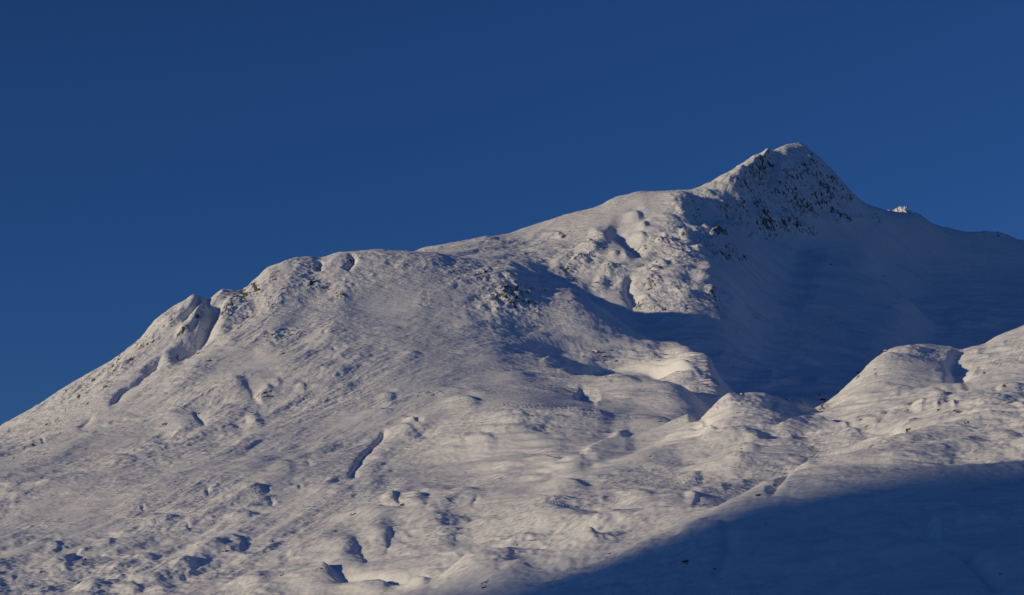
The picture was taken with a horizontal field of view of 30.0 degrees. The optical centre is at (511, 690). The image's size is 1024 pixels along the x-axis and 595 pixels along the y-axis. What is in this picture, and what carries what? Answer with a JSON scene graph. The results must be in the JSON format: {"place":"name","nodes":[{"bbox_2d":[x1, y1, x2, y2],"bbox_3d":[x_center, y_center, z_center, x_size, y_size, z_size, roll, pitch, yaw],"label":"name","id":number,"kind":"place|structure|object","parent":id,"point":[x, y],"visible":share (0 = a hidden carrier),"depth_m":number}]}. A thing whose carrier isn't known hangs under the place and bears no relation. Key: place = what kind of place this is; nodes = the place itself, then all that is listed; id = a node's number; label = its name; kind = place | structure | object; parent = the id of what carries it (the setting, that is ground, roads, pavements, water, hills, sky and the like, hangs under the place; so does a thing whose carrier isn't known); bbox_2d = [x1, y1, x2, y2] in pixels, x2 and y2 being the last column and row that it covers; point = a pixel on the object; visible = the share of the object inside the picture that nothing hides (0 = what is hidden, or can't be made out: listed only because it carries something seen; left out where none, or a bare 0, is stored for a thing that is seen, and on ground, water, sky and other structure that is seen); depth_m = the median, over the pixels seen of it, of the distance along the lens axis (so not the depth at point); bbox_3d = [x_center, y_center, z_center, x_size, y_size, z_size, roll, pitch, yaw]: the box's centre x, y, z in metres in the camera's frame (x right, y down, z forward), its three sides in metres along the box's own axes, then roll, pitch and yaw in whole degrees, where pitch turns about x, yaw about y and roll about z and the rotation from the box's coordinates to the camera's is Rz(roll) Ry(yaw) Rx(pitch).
{"place":"outdoors","nodes":[
{"label":"outdoors","id":0,"kind":"place"},
{"bbox_2d":[0,249,727,512],"bbox_3d":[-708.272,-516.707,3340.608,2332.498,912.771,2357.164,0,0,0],"label":"mountain shoulder","id":1,"kind":"object","parent":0,"point":[363,386],"visible":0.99,"depth_m":3385.91},
{"bbox_2d":[0,400,1023,594],"bbox_3d":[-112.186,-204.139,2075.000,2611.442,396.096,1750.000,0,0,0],"label":"foreground slope","id":2,"kind":"structure","parent":0,"point":[930,510],"depth_m":1909.20},
{"bbox_2d":[0,0,1023,425],"label":"sky","id":3,"kind":"structure","parent":0,"point":[155,155]},
{"bbox_2d":[416,143,1023,393],"bbox_3d":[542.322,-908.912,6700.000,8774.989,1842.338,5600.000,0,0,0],"label":"summit ridge","id":4,"kind":"structure","parent":0,"point":[740,280],"depth_m":5429.83},
{"bbox_2d":[541,325,1023,510],"bbox_3d":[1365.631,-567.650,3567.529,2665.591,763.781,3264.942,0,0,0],"label":"snow hills","id":5,"kind":"structure","parent":0,"point":[631,452],"depth_m":2474.99},
{"bbox_2d":[889,206,912,212],"bbox_3d":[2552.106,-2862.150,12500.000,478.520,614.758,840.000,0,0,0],"label":"distant peak","id":6,"kind":"structure","parent":0,"point":[903,209],"depth_m":12479.14}
]}

